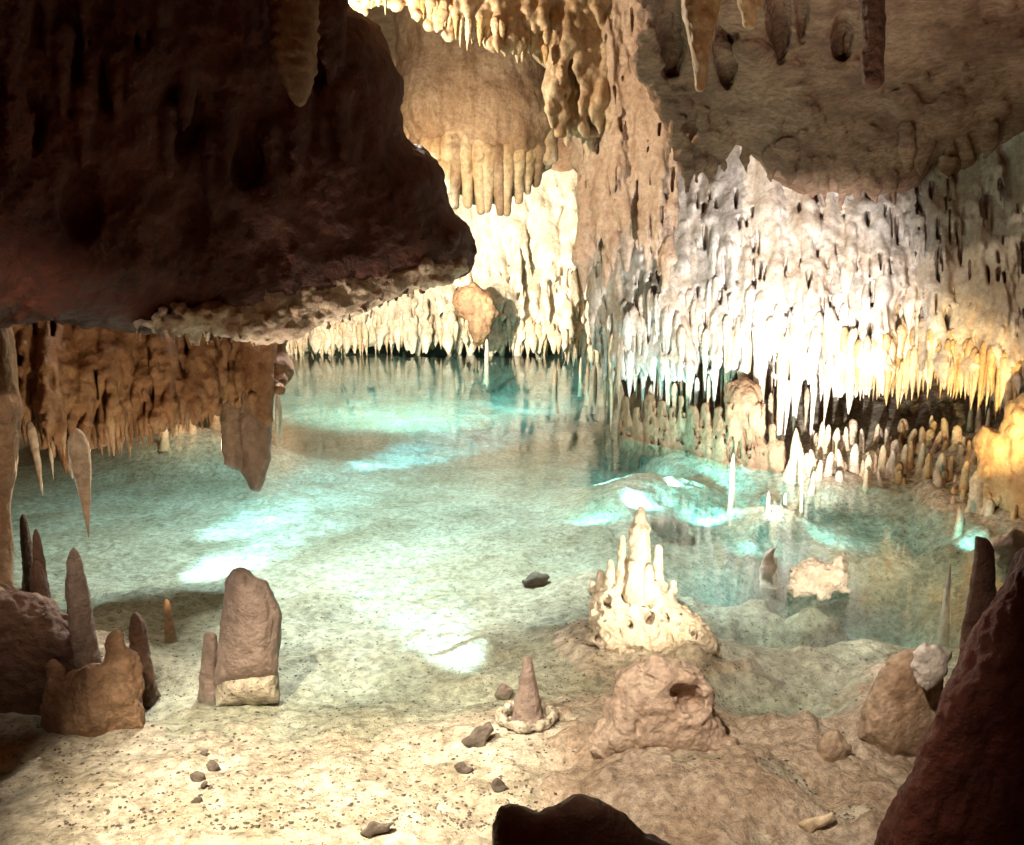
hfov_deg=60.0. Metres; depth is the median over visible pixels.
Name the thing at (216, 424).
stalagmite
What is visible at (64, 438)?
stalactite
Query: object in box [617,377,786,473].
stalagmite curtain
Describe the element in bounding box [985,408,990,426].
stalagmite
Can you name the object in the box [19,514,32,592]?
stalagmite
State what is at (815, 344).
stalactite
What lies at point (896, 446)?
stalagmite
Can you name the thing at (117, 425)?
stalactite
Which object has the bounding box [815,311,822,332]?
stalactite
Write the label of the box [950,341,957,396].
stalactite
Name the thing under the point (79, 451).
stalactite
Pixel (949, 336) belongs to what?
stalactite
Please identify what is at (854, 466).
stalagmite
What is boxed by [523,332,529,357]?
stalactite
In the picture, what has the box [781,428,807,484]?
stalagmite
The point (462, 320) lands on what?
stalactite
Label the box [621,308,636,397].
stalactite
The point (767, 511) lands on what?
stalagmite
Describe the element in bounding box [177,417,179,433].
stalactite
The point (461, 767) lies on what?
stone
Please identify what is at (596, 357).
stalactite
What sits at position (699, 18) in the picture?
stalactite
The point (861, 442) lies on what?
stalagmite
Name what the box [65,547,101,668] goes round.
stalagmite
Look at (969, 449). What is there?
stalagmite
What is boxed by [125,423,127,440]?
stalactite
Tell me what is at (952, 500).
stalagmite
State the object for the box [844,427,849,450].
stalagmite
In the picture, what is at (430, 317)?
stalactite
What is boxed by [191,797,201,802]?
stone
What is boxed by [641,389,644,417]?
stalactite
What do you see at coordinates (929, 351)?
stalactite
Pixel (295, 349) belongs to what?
stalactite
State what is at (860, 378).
stalactite
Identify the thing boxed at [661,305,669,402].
stalactite
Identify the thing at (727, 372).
stalactite
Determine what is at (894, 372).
stalactite
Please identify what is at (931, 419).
stalagmite
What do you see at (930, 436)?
stalagmite
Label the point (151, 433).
stalactite
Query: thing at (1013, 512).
stalagmite
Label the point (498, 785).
stone
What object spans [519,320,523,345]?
stalactite
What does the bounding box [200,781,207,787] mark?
stone
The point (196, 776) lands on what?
stone
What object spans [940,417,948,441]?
stalagmite
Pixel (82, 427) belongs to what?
stalactite
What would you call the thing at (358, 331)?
stalactite
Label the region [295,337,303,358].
stalactite
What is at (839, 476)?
stalagmite
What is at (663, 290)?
stalactite
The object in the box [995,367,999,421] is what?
stalactite
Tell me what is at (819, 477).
stalagmite
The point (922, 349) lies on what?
stalactite
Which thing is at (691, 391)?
stalactite
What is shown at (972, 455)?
stalagmite
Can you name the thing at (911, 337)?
stalactite
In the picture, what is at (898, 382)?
stalactite
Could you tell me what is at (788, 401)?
stalactite
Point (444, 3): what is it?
stalactite
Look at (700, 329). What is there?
stalactite
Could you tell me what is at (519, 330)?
stalactite
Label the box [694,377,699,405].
stalactite
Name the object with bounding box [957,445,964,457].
stalagmite
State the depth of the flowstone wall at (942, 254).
11.59 m
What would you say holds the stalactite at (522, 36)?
attached to the ceiling ledge
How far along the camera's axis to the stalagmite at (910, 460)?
11.50 m
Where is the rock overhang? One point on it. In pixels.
(786, 98)
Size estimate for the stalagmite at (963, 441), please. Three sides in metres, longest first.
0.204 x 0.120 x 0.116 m
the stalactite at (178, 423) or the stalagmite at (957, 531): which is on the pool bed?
the stalagmite at (957, 531)
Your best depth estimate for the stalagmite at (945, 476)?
10.85 m
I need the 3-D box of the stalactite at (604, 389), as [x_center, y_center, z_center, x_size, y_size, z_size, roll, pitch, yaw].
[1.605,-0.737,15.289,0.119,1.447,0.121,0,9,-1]
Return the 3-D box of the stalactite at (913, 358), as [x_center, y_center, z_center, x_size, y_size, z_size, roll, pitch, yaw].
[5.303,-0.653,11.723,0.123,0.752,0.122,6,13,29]
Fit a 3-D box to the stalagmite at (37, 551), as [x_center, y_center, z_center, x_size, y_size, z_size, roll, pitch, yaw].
[-3.318,1.209,6.264,0.146,0.966,0.141,1,12,9]
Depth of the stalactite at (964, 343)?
10.61 m
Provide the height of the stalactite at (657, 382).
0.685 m
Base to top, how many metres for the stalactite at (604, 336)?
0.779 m
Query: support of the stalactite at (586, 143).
attached to the flowstone column at (628, 169)
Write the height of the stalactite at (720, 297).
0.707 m
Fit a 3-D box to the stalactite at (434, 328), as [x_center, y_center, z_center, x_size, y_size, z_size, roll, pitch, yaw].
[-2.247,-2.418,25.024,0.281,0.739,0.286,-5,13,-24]
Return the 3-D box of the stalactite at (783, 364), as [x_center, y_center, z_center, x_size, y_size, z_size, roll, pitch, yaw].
[3.653,-0.291,12.025,0.167,1.836,0.168,5,10,29]
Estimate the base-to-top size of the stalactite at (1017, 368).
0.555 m
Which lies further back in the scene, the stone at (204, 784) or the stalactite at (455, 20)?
the stalactite at (455, 20)
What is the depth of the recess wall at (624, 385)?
17.38 m
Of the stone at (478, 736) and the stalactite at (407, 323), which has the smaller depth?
the stone at (478, 736)
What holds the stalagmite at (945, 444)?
on the pool bed
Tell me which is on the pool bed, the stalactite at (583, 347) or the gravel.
the gravel
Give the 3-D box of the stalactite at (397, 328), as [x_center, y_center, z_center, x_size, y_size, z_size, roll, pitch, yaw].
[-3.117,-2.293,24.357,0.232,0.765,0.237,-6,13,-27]
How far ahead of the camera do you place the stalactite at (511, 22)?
11.47 m
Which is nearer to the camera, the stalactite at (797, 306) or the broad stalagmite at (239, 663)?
the broad stalagmite at (239, 663)
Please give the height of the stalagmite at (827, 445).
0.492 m
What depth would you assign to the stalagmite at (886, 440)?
11.97 m
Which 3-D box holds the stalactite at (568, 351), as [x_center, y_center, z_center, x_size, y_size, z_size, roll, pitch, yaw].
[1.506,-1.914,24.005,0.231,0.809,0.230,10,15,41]
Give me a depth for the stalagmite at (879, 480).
11.23 m
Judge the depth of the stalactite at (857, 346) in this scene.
11.53 m
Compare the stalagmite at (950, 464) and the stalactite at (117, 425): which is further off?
the stalagmite at (950, 464)
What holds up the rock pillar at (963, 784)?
on the rocky ground
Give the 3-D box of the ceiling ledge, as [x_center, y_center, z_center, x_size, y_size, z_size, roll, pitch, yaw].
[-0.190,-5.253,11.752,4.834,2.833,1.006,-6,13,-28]
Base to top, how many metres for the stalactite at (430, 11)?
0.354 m
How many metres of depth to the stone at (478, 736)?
5.15 m
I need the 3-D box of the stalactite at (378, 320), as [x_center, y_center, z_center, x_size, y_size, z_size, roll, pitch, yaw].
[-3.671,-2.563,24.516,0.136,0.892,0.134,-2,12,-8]
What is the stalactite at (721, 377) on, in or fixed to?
hanging from the flowstone wall at (942, 254)
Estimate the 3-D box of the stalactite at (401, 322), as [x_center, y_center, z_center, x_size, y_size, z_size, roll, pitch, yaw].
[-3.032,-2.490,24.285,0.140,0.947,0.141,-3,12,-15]
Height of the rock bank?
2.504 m
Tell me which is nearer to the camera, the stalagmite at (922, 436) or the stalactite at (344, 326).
the stalagmite at (922, 436)
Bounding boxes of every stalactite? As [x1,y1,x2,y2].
[21,418,26,443]
[26,421,42,494]
[35,424,41,448]
[37,414,44,438]
[43,428,49,451]
[48,447,53,479]
[50,438,54,456]
[55,444,69,473]
[62,429,66,455]
[67,428,91,537]
[68,463,72,478]
[77,422,87,439]
[87,419,90,447]
[91,422,95,449]
[96,430,102,455]
[103,427,109,455]
[105,415,115,454]
[114,414,120,455]
[120,410,124,441]
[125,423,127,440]
[125,435,130,457]
[128,424,133,445]
[133,419,138,447]
[146,432,149,446]
[149,425,152,445]
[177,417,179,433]
[179,397,185,429]
[185,412,188,430]
[189,407,194,423]
[208,396,212,426]
[221,341,277,491]
[266,0,320,106]
[289,340,292,353]
[292,340,297,359]
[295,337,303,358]
[321,330,325,358]
[330,331,335,355]
[335,321,338,336]
[339,321,347,355]
[339,327,342,353]
[352,322,355,332]
[355,323,361,354]
[361,328,368,354]
[369,325,374,343]
[372,315,376,352]
[377,314,380,326]
[384,325,390,350]
[389,318,394,353]
[395,325,400,351]
[398,315,403,342]
[403,319,411,351]
[414,315,417,325]
[420,0,425,18]
[427,7,432,20]
[427,309,433,348]
[432,324,435,348]
[434,0,439,10]
[435,314,442,346]
[440,0,447,26]
[442,311,446,329]
[446,3,452,28]
[446,310,455,350]
[453,12,458,37]
[454,321,458,349]
[457,12,463,46]
[460,318,464,326]
[464,18,471,49]
[470,17,475,42]
[476,14,483,45]
[484,25,489,37]
[490,16,498,36]
[494,316,498,329]
[498,19,505,40]
[502,322,505,331]
[506,317,511,349]
[508,17,515,32]
[511,329,515,354]
[516,325,522,353]
[519,32,525,61]
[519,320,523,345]
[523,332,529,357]
[524,30,529,57]
[529,35,535,59]
[529,323,534,332]
[535,323,542,359]
[538,36,544,64]
[541,44,548,65]
[542,337,547,359]
[550,323,554,350]
[555,65,564,87]
[555,334,561,353]
[563,64,576,146]
[563,328,567,358]
[566,339,571,364]
[571,338,576,367]
[574,329,578,362]
[578,331,580,352]
[580,330,587,368]
[581,119,595,156]
[584,346,588,369]
[587,344,594,368]
[589,313,595,351]
[594,306,597,337]
[595,350,599,366]
[600,238,602,270]
[602,324,607,366]
[602,346,607,419]
[606,315,612,347]
[608,334,614,429]
[613,307,615,324]
[613,369,615,412]
[616,342,621,410]
[618,315,621,335]
[620,299,626,315]
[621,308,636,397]
[628,305,638,353]
[633,368,636,391]
[637,292,644,315]
[637,325,643,352]
[640,369,645,399]
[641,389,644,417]
[646,288,653,334]
[648,384,654,396]
[652,330,656,393]
[653,292,658,339]
[657,293,660,334]
[657,370,658,396]
[659,376,663,399]
[661,282,668,294]
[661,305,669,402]
[667,305,674,350]
[667,376,671,416]
[671,382,677,413]
[673,313,681,350]
[677,326,686,381]
[678,291,685,306]
[680,379,683,394]
[681,0,720,91]
[685,288,692,325]
[685,379,690,417]
[689,376,692,404]
[690,301,695,325]
[691,322,698,383]
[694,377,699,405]
[698,324,704,352]
[701,328,708,374]
[702,366,708,402]
[703,368,706,388]
[705,280,711,327]
[707,374,710,407]
[709,308,718,407]
[712,277,718,306]
[718,291,721,304]
[720,358,723,405]
[722,315,730,366]
[724,326,733,426]
[727,292,735,328]
[734,316,740,376]
[737,0,762,29]
[739,348,740,366]
[744,284,755,336]
[747,338,751,378]
[751,290,768,392]
[753,330,761,372]
[761,373,766,415]
[764,316,774,360]
[768,393,773,441]
[770,355,774,387]
[772,380,776,424]
[773,305,777,354]
[776,334,789,440]
[782,316,789,333]
[784,380,790,432]
[789,310,807,430]
[790,401,791,420]
[792,302,802,311]
[804,305,811,349]
[804,388,809,426]
[808,325,821,403]
[810,373,817,440]
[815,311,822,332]
[818,362,823,400]
[821,306,836,420]
[823,307,833,320]
[832,331,837,353]
[837,319,842,348]
[838,303,848,326]
[839,326,848,382]
[842,341,848,390]
[845,354,854,413]
[848,328,854,353]
[853,328,857,348]
[853,338,861,395]
[858,0,886,89]
[858,367,862,398]
[862,335,870,398]
[868,373,873,395]
[873,342,876,395]
[876,333,883,394]
[878,348,887,395]
[883,333,890,351]
[884,363,891,404]
[889,338,895,363]
[889,363,895,392]
[891,362,895,396]
[895,324,905,377]
[895,360,902,408]
[900,388,903,403]
[902,335,909,358]
[902,357,907,392]
[905,349,910,397]
[909,326,914,346]
[909,345,917,399]
[916,364,921,396]
[917,317,926,372]
[918,369,921,391]
[922,359,926,389]
[925,328,933,355]
[927,344,932,397]
[928,351,933,388]
[934,338,940,379]
[935,343,941,382]
[941,329,953,345]
[943,340,950,381]
[947,339,955,394]
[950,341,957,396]
[953,363,956,396]
[956,353,961,397]
[959,352,963,397]
[961,338,968,352]
[963,339,973,397]
[969,347,978,407]
[971,353,978,406]
[977,342,986,412]
[980,364,986,404]
[985,370,989,413]
[986,345,995,390]
[990,382,993,402]
[994,368,996,411]
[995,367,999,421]
[999,357,1007,411]
[1000,351,1007,362]
[1005,380,1012,404]
[1010,360,1021,399]
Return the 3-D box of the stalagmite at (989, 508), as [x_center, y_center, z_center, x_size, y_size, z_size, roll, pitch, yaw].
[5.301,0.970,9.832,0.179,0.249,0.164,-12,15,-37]
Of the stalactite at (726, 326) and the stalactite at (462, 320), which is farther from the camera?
the stalactite at (462, 320)
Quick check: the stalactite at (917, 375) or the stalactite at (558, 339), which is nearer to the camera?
the stalactite at (917, 375)
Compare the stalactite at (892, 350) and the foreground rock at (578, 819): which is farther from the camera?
the stalactite at (892, 350)
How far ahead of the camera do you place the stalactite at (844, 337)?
11.63 m
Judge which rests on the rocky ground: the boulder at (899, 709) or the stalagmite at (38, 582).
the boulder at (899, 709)
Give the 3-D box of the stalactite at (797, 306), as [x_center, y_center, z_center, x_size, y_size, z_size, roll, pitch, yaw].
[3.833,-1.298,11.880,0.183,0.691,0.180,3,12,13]
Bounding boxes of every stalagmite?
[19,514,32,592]
[30,560,50,597]
[32,529,50,597]
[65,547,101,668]
[128,612,160,708]
[157,428,170,450]
[163,599,177,642]
[174,425,184,435]
[188,419,196,434]
[197,567,281,706]
[209,415,220,430]
[274,395,284,444]
[275,408,280,446]
[482,339,489,383]
[495,655,558,733]
[550,368,559,413]
[577,358,582,396]
[583,363,590,404]
[591,366,596,413]
[727,453,734,510]
[765,492,769,515]
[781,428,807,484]
[783,493,787,507]
[799,477,802,516]
[805,453,808,472]
[806,471,816,494]
[808,449,816,476]
[812,433,818,443]
[816,422,824,453]
[816,460,822,481]
[823,452,833,476]
[824,425,830,454]
[831,428,840,461]
[835,470,843,482]
[836,449,845,472]
[840,434,845,449]
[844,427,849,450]
[847,419,857,444]
[848,443,859,474]
[859,428,864,453]
[859,460,864,476]
[861,469,869,492]
[862,451,869,460]
[862,455,871,481]
[869,451,877,472]
[873,423,879,445]
[875,444,886,477]
[876,471,883,486]
[879,426,883,441]
[884,428,889,450]
[884,457,889,478]
[888,450,895,480]
[890,439,902,460]
[894,463,903,477]
[894,470,901,483]
[896,418,908,441]
[898,421,904,445]
[900,444,907,473]
[907,429,917,452]
[907,441,913,468]
[913,443,925,470]
[914,429,934,454]
[917,427,925,449]
[921,453,931,480]
[928,415,933,428]
[929,421,936,441]
[930,431,941,454]
[933,468,943,487]
[933,561,950,646]
[937,453,946,473]
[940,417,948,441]
[941,439,948,449]
[942,470,947,483]
[947,455,953,480]
[948,425,962,451]
[950,496,955,503]
[950,506,963,540]
[951,487,957,493]
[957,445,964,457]
[957,460,969,492]
[959,536,996,648]
[960,490,964,499]
[962,436,965,446]
[964,440,972,461]
[965,471,983,513]
[965,491,972,511]
[966,405,973,431]
[969,449,975,461]
[972,457,976,464]
[974,406,981,432]
[979,496,986,514]
[983,499,994,515]
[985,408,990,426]
[1009,505,1017,519]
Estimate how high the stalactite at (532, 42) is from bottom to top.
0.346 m
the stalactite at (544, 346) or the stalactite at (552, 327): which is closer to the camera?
the stalactite at (552, 327)
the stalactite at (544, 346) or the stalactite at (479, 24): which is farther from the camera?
the stalactite at (544, 346)
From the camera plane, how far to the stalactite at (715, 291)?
12.54 m
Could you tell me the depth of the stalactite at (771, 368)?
12.23 m
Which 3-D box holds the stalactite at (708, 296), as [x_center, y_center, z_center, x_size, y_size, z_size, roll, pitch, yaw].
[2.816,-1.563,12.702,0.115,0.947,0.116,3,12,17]
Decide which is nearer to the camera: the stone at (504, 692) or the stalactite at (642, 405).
the stone at (504, 692)
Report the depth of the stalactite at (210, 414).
8.22 m
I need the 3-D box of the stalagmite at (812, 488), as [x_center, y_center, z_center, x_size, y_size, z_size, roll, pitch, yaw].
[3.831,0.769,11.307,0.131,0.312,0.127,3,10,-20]
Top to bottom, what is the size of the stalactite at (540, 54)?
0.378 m
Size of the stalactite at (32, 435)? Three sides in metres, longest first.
0.632 x 0.079 x 0.078 m
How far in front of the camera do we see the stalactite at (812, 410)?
12.13 m
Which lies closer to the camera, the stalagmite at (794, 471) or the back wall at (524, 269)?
the stalagmite at (794, 471)
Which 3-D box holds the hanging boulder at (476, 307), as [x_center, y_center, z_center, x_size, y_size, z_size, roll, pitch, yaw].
[-0.925,-2.760,22.648,1.203,1.646,0.825,0,11,0]
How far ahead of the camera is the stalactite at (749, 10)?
5.92 m
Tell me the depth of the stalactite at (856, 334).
11.57 m
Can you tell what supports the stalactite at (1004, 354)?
hanging from the flowstone wall at (942, 254)
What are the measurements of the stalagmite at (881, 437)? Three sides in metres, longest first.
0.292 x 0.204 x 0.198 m
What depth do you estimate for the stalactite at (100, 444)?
7.85 m
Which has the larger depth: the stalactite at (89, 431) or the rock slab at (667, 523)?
the rock slab at (667, 523)
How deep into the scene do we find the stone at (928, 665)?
4.62 m
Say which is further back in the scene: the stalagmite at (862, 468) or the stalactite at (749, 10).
the stalagmite at (862, 468)
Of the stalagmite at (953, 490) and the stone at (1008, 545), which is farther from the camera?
the stalagmite at (953, 490)
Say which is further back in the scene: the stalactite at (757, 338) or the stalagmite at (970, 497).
the stalactite at (757, 338)
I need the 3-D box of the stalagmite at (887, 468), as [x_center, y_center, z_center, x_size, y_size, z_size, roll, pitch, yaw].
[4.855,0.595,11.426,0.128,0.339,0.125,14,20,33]
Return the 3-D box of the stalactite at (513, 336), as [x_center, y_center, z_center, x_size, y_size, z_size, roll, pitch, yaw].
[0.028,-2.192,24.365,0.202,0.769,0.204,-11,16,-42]
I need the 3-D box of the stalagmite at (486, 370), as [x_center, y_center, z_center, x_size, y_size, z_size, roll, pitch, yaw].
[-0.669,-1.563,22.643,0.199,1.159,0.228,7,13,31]
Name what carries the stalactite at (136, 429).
hanging from the alcove curtain at (71, 377)
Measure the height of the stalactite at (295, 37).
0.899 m
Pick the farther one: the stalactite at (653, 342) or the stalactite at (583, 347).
the stalactite at (583, 347)
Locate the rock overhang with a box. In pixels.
[629,0,1023,210]
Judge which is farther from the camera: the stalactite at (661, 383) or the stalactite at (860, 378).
the stalactite at (661, 383)
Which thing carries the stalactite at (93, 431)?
hanging from the alcove curtain at (71, 377)
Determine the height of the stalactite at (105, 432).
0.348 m
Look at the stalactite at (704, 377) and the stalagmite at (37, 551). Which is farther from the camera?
the stalactite at (704, 377)
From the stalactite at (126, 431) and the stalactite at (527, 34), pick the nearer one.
the stalactite at (126, 431)
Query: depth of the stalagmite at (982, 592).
3.92 m
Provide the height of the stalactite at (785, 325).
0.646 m
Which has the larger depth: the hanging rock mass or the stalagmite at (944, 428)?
the stalagmite at (944, 428)
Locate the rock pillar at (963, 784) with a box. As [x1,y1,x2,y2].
[874,547,1023,844]
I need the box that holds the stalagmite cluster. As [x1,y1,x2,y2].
[40,629,145,736]
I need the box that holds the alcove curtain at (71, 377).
[12,320,293,449]
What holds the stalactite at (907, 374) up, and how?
hanging from the flowstone wall at (942, 254)
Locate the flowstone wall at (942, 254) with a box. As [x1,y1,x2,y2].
[571,131,1023,407]
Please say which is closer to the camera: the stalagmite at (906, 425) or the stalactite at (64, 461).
the stalactite at (64, 461)
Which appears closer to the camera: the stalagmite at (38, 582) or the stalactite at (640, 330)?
the stalagmite at (38, 582)
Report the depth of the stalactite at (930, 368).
10.99 m
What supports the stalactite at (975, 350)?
hanging from the flowstone wall at (942, 254)
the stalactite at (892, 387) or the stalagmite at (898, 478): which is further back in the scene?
the stalactite at (892, 387)
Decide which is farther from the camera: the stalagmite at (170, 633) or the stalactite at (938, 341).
the stalactite at (938, 341)
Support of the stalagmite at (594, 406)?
in the water
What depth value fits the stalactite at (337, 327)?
24.20 m
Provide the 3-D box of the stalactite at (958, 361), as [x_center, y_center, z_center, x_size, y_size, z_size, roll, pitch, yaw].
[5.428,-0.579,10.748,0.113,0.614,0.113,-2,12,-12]
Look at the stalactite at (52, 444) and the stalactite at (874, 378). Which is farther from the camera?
the stalactite at (874, 378)
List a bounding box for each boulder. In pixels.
[452,282,498,345]
[816,729,851,761]
[857,648,943,757]
[972,392,1023,518]
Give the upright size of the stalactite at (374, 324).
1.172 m
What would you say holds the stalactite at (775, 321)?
hanging from the flowstone wall at (942, 254)
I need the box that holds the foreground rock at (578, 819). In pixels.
[492,794,670,844]
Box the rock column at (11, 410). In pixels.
[0,326,23,586]
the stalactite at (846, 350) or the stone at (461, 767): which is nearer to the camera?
the stone at (461, 767)
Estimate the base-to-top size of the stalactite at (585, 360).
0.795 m
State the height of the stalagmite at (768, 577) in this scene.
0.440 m
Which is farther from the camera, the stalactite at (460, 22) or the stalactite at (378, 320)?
the stalactite at (378, 320)
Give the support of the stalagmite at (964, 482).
on the pool bed
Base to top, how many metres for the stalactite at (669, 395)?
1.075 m
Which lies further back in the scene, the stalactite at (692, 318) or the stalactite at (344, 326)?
the stalactite at (344, 326)
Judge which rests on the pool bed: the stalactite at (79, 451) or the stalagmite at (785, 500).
the stalagmite at (785, 500)
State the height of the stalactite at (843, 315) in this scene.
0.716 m
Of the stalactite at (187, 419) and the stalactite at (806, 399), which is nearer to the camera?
the stalactite at (187, 419)
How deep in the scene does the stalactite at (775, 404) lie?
12.48 m
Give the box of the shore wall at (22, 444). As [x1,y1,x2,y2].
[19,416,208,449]
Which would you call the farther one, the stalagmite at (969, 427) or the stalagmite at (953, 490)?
the stalagmite at (969, 427)
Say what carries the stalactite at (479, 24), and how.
attached to the ceiling ledge
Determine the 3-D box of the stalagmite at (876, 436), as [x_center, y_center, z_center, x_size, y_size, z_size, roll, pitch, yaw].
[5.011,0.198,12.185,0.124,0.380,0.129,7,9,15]
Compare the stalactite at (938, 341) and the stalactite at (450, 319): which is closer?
the stalactite at (938, 341)
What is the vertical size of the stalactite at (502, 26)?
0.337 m
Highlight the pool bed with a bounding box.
[0,357,1023,844]
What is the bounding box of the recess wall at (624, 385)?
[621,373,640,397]
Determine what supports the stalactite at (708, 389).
hanging from the flowstone wall at (942, 254)
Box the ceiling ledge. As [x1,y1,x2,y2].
[349,0,619,137]
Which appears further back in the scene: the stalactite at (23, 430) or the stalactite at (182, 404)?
the stalactite at (182, 404)
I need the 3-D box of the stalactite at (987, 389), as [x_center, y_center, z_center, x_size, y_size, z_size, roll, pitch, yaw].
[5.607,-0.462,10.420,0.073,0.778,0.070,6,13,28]
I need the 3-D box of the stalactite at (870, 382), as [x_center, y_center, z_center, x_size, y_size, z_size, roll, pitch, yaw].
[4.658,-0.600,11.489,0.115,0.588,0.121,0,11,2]
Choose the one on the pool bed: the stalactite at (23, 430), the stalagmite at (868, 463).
the stalagmite at (868, 463)
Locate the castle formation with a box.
[587,506,721,657]
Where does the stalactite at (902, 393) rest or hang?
hanging from the flowstone wall at (942, 254)
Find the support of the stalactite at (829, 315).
hanging from the flowstone wall at (942, 254)
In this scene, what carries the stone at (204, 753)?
on the pool bed
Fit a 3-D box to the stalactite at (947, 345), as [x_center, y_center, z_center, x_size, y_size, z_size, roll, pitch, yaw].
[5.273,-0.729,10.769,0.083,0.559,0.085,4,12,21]
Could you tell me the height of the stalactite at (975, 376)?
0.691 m
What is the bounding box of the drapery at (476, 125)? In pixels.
[392,6,558,216]
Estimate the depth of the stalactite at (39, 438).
7.35 m
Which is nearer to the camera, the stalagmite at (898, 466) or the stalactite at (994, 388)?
the stalactite at (994, 388)
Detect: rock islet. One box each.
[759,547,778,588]
[787,552,851,600]
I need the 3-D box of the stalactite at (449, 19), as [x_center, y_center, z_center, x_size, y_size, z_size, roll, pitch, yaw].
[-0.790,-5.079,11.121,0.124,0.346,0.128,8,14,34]
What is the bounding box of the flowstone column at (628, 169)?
[569,0,680,292]
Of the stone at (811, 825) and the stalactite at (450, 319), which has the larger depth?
the stalactite at (450, 319)
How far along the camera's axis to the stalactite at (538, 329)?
24.31 m
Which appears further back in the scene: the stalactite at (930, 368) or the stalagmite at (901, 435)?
the stalagmite at (901, 435)
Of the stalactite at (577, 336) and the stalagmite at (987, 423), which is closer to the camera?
the stalagmite at (987, 423)
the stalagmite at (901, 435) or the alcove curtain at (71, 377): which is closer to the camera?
the alcove curtain at (71, 377)
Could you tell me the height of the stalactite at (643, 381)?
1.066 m
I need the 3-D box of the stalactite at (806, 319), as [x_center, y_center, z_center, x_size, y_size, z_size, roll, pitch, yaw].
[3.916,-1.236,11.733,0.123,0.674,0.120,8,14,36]
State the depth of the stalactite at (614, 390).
14.87 m
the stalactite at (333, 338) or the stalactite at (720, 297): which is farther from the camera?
the stalactite at (333, 338)
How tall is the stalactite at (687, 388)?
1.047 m
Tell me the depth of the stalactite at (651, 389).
13.71 m
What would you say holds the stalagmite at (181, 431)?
on the pool bed
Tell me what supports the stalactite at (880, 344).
hanging from the flowstone wall at (942, 254)
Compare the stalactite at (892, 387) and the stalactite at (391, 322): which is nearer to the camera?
the stalactite at (892, 387)
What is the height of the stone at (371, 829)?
0.113 m
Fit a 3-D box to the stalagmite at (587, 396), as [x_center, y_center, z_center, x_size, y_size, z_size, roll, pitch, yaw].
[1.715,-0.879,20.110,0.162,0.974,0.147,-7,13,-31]
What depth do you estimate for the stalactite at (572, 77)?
12.26 m
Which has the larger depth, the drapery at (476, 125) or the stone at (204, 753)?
the drapery at (476, 125)
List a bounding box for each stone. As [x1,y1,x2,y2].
[190,771,205,781]
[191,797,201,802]
[199,750,208,755]
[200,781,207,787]
[206,760,218,771]
[360,821,392,837]
[454,761,472,773]
[461,722,493,747]
[491,777,507,792]
[494,683,513,699]
[798,812,835,833]
[910,642,951,690]
[990,527,1023,573]
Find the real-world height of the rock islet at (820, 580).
0.517 m
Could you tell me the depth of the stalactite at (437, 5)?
10.98 m
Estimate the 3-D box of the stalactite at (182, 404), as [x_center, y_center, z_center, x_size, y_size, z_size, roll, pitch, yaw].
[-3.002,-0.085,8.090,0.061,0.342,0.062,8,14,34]
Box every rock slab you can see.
[522,572,549,586]
[650,516,686,533]
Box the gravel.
[53,586,872,829]
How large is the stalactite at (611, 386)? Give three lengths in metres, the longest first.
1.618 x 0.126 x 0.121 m
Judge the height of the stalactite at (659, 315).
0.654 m
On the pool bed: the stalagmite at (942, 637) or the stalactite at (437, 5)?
the stalagmite at (942, 637)
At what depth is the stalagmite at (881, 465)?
11.43 m
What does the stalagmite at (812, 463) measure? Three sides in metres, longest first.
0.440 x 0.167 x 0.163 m
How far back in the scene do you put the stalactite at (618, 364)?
14.00 m
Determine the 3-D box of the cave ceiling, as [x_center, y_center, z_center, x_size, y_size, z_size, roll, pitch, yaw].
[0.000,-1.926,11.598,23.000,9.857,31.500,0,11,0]
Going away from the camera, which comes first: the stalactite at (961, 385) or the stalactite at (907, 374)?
the stalactite at (961, 385)
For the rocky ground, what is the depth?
4.66 m
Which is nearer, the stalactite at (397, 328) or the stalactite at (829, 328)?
the stalactite at (829, 328)
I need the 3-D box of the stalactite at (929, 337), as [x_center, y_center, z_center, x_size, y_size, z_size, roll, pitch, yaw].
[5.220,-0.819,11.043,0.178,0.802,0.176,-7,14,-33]
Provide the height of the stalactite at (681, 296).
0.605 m
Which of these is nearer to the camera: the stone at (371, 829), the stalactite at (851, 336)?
the stone at (371, 829)
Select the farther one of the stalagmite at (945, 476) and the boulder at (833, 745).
the stalagmite at (945, 476)
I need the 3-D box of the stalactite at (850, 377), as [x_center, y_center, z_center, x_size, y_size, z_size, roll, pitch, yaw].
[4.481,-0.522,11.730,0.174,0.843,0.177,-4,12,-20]
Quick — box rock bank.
[0,582,75,715]
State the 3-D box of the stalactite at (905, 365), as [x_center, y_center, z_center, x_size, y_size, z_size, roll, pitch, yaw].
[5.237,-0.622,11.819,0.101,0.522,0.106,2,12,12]
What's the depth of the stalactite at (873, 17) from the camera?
5.58 m
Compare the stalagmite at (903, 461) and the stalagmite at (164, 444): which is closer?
the stalagmite at (903, 461)
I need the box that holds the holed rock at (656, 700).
[588,654,739,758]
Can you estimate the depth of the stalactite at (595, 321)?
14.97 m
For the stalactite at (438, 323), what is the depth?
24.37 m
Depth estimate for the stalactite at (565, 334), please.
23.73 m
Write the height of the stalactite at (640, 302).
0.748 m
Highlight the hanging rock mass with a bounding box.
[0,0,476,348]
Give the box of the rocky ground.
[507,677,947,844]
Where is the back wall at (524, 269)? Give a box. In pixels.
[286,169,598,356]
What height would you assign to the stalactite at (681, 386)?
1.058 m
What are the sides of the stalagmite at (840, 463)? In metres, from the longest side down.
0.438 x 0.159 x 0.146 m
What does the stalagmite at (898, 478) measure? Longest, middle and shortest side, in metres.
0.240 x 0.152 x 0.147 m

